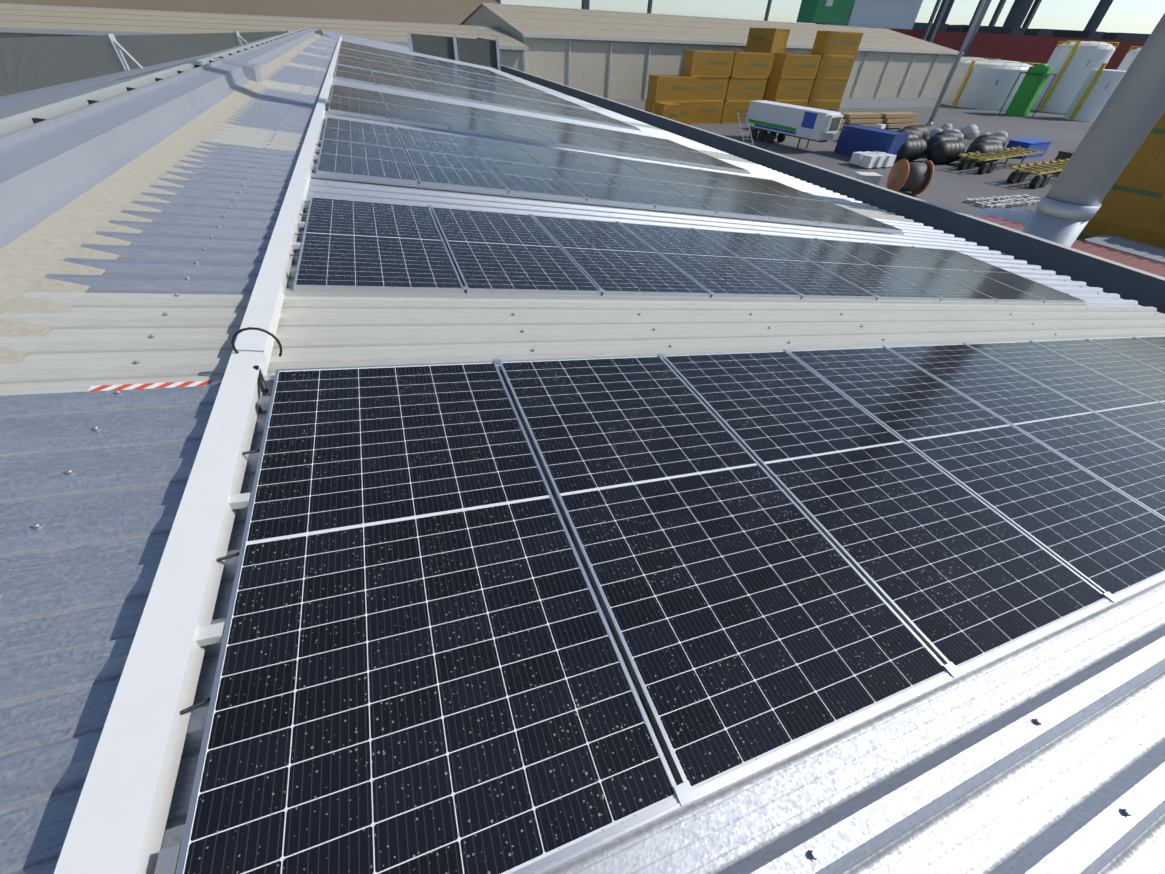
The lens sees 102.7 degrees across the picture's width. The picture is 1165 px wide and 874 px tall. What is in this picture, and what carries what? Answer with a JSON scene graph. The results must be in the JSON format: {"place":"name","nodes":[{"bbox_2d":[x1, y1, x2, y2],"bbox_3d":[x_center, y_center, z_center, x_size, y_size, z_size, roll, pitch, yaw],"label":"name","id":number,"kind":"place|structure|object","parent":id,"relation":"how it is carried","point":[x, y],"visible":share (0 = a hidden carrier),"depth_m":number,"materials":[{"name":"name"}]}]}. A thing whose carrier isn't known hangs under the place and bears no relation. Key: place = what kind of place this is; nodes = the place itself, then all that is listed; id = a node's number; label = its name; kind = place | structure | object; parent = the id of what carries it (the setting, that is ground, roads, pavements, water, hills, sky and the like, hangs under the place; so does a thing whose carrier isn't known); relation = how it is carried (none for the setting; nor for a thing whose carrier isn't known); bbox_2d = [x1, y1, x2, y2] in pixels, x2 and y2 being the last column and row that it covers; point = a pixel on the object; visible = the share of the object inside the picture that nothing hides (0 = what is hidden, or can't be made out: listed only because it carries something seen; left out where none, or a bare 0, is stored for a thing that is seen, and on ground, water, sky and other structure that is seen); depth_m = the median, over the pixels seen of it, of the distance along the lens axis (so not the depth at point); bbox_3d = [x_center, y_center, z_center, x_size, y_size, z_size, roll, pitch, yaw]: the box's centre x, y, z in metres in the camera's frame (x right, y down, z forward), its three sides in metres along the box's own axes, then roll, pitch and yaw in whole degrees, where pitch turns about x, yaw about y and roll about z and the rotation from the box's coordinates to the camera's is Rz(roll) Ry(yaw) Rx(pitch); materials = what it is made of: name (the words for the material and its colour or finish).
{"place":"outdoors","nodes":[
{"label":"outdoors","id":0,"kind":"place"},
{"bbox_2d":[0,34,321,381],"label":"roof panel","id":1,"kind":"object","parent":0,"point":[32,258],"depth_m":3.22,"materials":[{"name":"beige metal"}]},
{"bbox_2d":[0,0,498,24],"bbox_3d":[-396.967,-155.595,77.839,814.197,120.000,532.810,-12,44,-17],"label":"hill","id":2,"kind":"structure","parent":0,"point":[454,12],"depth_m":101.85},
{"bbox_2d":[459,3,963,110],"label":"warehouse","id":3,"kind":"structure","parent":0,"point":[619,56],"depth_m":71.10,"materials":[{"name":"metal"}]},
{"bbox_2d":[494,0,1150,69],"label":"ships","id":4,"kind":"object","parent":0,"point":[1013,41],"visible":0.4,"depth_m":201.34,"materials":[{"name":"red"}]},
{"bbox_2d":[501,0,1164,33],"label":"sky","id":5,"kind":"structure","parent":0,"point":[1123,16],"materials":[{"name":"white"}]},
{"bbox_2d":[691,104,1092,214],"bbox_3d":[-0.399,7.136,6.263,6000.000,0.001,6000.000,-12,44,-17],"label":"ground","id":6,"kind":"structure","parent":0,"point":[952,186],"depth_m":54.49,"materials":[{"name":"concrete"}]},
{"bbox_2d":[0,29,408,160],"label":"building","id":7,"kind":"structure","parent":6,"relation":"on","point":[12,101],"depth_m":13.12,"materials":[{"name":"grey metal"}]},
{"bbox_2d":[0,30,500,96],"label":"warehouse wall","id":8,"kind":"structure","parent":7,"relation":"on","point":[30,63],"depth_m":17.31,"materials":[{"name":"grey metal"}]},
{"bbox_2d":[87,380,221,391],"bbox_3d":[-1.919,-0.234,2.135,0.515,0.072,0.055,-12,44,-17],"label":"hazard tape","id":9,"kind":"object","parent":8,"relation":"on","point":[152,385],"visible":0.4,"depth_m":2.13,"materials":[{"name":"plastic"}]},
{"bbox_2d":[0,27,316,248],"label":"ridge vent","id":10,"kind":"object","parent":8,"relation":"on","point":[57,153],"visible":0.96,"depth_m":4.35,"materials":[{"name":"grey metal"}]},
{"bbox_2d":[54,36,341,873],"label":"cable tray","id":11,"kind":"object","parent":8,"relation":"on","point":[119,821],"visible":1,"depth_m":1.23,"materials":[{"name":"white paint"}]},
{"bbox_2d":[180,98,329,714],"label":"cables","id":12,"kind":"object","parent":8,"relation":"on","point":[262,385],"visible":0.79,"depth_m":2.09,"materials":[{"name":"black plastic"}]},
{"bbox_2d":[196,72,335,646],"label":"brackets","id":13,"kind":"object","parent":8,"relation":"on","point":[209,634],"visible":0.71,"depth_m":1.27,"materials":[{"name":"silver metal"}]},
{"bbox_2d":[0,39,1155,873],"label":"roof screws","id":14,"kind":"object","parent":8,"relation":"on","point":[168,857],"visible":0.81,"depth_m":1.52,"materials":[{"name":"silver metal"}]},
{"bbox_2d":[0,31,1164,873],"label":"roof sheet","id":15,"kind":"object","parent":8,"relation":"on","point":[976,771],"visible":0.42,"depth_m":1.74,"materials":[{"name":"grey metal"}]},
{"bbox_2d":[263,44,1164,873],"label":"solar panel mounts","id":16,"kind":"object","parent":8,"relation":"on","point":[685,794],"visible":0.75,"depth_m":3.75,"materials":[{"name":"silver metal"}]},
{"bbox_2d":[176,41,1164,873],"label":"pv frames","id":17,"kind":"object","parent":16,"relation":"on","point":[930,647],"visible":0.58,"depth_m":2.48,"materials":[{"name":"silver metal"}]},
{"bbox_2d":[183,41,1164,873],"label":"solar panels","id":18,"kind":"object","parent":17,"relation":"in","point":[423,673],"visible":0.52,"depth_m":1.89,"materials":[{"name":"black glass"}]},
{"bbox_2d":[501,65,1164,313],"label":"parapet","id":19,"kind":"structure","parent":7,"relation":"attached to","point":[1141,287],"depth_m":10.96,"materials":[{"name":"grey metal"}]},
{"bbox_2d":[0,3,528,72],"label":"warehouse","id":20,"kind":"structure","parent":6,"relation":"on","point":[22,20],"depth_m":52.61,"materials":[{"name":"metal"}]},
{"bbox_2d":[737,112,753,145],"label":"ladder","id":21,"kind":"object","parent":6,"relation":"on","point":[745,126],"visible":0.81,"depth_m":53.67,"materials":[{"name":"metal"}]},
{"bbox_2d":[745,100,842,148],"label":"reefer trailer","id":22,"kind":"object","parent":6,"relation":"on","point":[766,117],"visible":0.98,"depth_m":52.30,"materials":[{"name":"metal"}]},
{"bbox_2d":[581,0,1041,56],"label":"cranes","id":23,"kind":"object","parent":6,"relation":"on","point":[943,7],"visible":0.25,"depth_m":198.46,"materials":[{"name":"red"}]},
{"bbox_2d":[854,171,881,184],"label":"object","id":24,"kind":"object","parent":6,"relation":"on","point":[872,177],"visible":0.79,"depth_m":39.64,"materials":[{"name":"white plastic"}]},
{"bbox_2d":[834,124,908,162],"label":"blue container","id":25,"kind":"object","parent":6,"relation":"on","point":[855,138],"visible":0.81,"depth_m":48.92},
{"bbox_2d":[849,151,896,169],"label":"sacks","id":26,"kind":"object","parent":6,"relation":"on","point":[867,160],"visible":1,"depth_m":46.37,"materials":[{"name":"fabric"}]},
{"bbox_2d":[839,112,918,128],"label":"timber stacks","id":27,"kind":"object","parent":6,"relation":"on","point":[894,119],"visible":0.35,"depth_m":67.33,"materials":[{"name":"brown wood"}]},
{"bbox_2d":[645,28,1164,248],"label":"yellow containers","id":28,"kind":"object","parent":6,"relation":"on","point":[710,87],"visible":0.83,"depth_m":62.37,"materials":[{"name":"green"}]},
{"bbox_2d":[887,159,933,194],"bbox_3d":[26.902,-21.372,38.329,2.180,2.500,2.500,1,41,-2],"label":"cable reel","id":29,"kind":"object","parent":6,"relation":"on","point":[914,178],"visible":0.98,"depth_m":37.67,"materials":[{"name":"wood"}]},
{"bbox_2d":[769,124,1075,207],"bbox_3d":[30.915,-29.396,48.224,45.258,1.780,31.917,-23,48,-27],"label":"yard clutter","id":30,"kind":"object","parent":6,"relation":"on","point":[1023,200],"visible":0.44,"depth_m":38.06,"materials":[{"name":"plastic"}]},
{"bbox_2d":[897,125,1005,165],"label":"fenders","id":31,"kind":"object","parent":6,"relation":"on","point":[941,147],"visible":0.69,"depth_m":48.69,"materials":[{"name":"rubber"}]},
{"bbox_2d":[929,123,1007,139],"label":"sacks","id":32,"kind":"object","parent":6,"relation":"on","point":[970,132],"visible":0.44,"depth_m":59.30,"materials":[{"name":"white plastic"}]},
{"bbox_2d":[971,208,1034,224],"bbox_3d":[26.804,-12.808,28.747,6.400,2.288,1.946,3,41,0],"label":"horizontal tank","id":33,"kind":"object","parent":6,"relation":"on","point":[1021,216],"visible":0.08,"depth_m":27.77,"materials":[{"name":"metal"}]},
{"bbox_2d":[958,146,1068,188],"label":"trailer chassis","id":34,"kind":"object","parent":6,"relation":"on","point":[1020,173],"visible":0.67,"depth_m":45.46,"materials":[{"name":"metal"}]},
{"bbox_2d":[999,63,1056,116],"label":"green silo","id":35,"kind":"object","parent":6,"relation":"on","point":[1032,84],"visible":1,"depth_m":85.25,"materials":[{"name":"paint"}]},
{"bbox_2d":[1006,138,1052,158],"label":"blue box","id":36,"kind":"object","parent":6,"relation":"on","point":[1034,144],"visible":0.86,"depth_m":53.91,"materials":[{"name":"blue plastic"}]},
{"bbox_2d":[941,40,1142,121],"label":"storage tanks","id":37,"kind":"object","parent":6,"relation":"on","point":[1084,84],"visible":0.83,"depth_m":91.67,"materials":[{"name":"white metal"}]},
{"bbox_2d":[926,0,1164,246],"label":"poles","id":38,"kind":"object","parent":6,"relation":"on","point":[1069,205],"visible":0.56,"depth_m":10.41,"materials":[{"name":"grey metal"}]},
{"bbox_2d":[979,216,1164,276],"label":"pavement","id":39,"kind":"structure","parent":6,"relation":"on","point":[1153,267],"depth_m":21.91,"materials":[{"name":"red concrete"}]}
]}

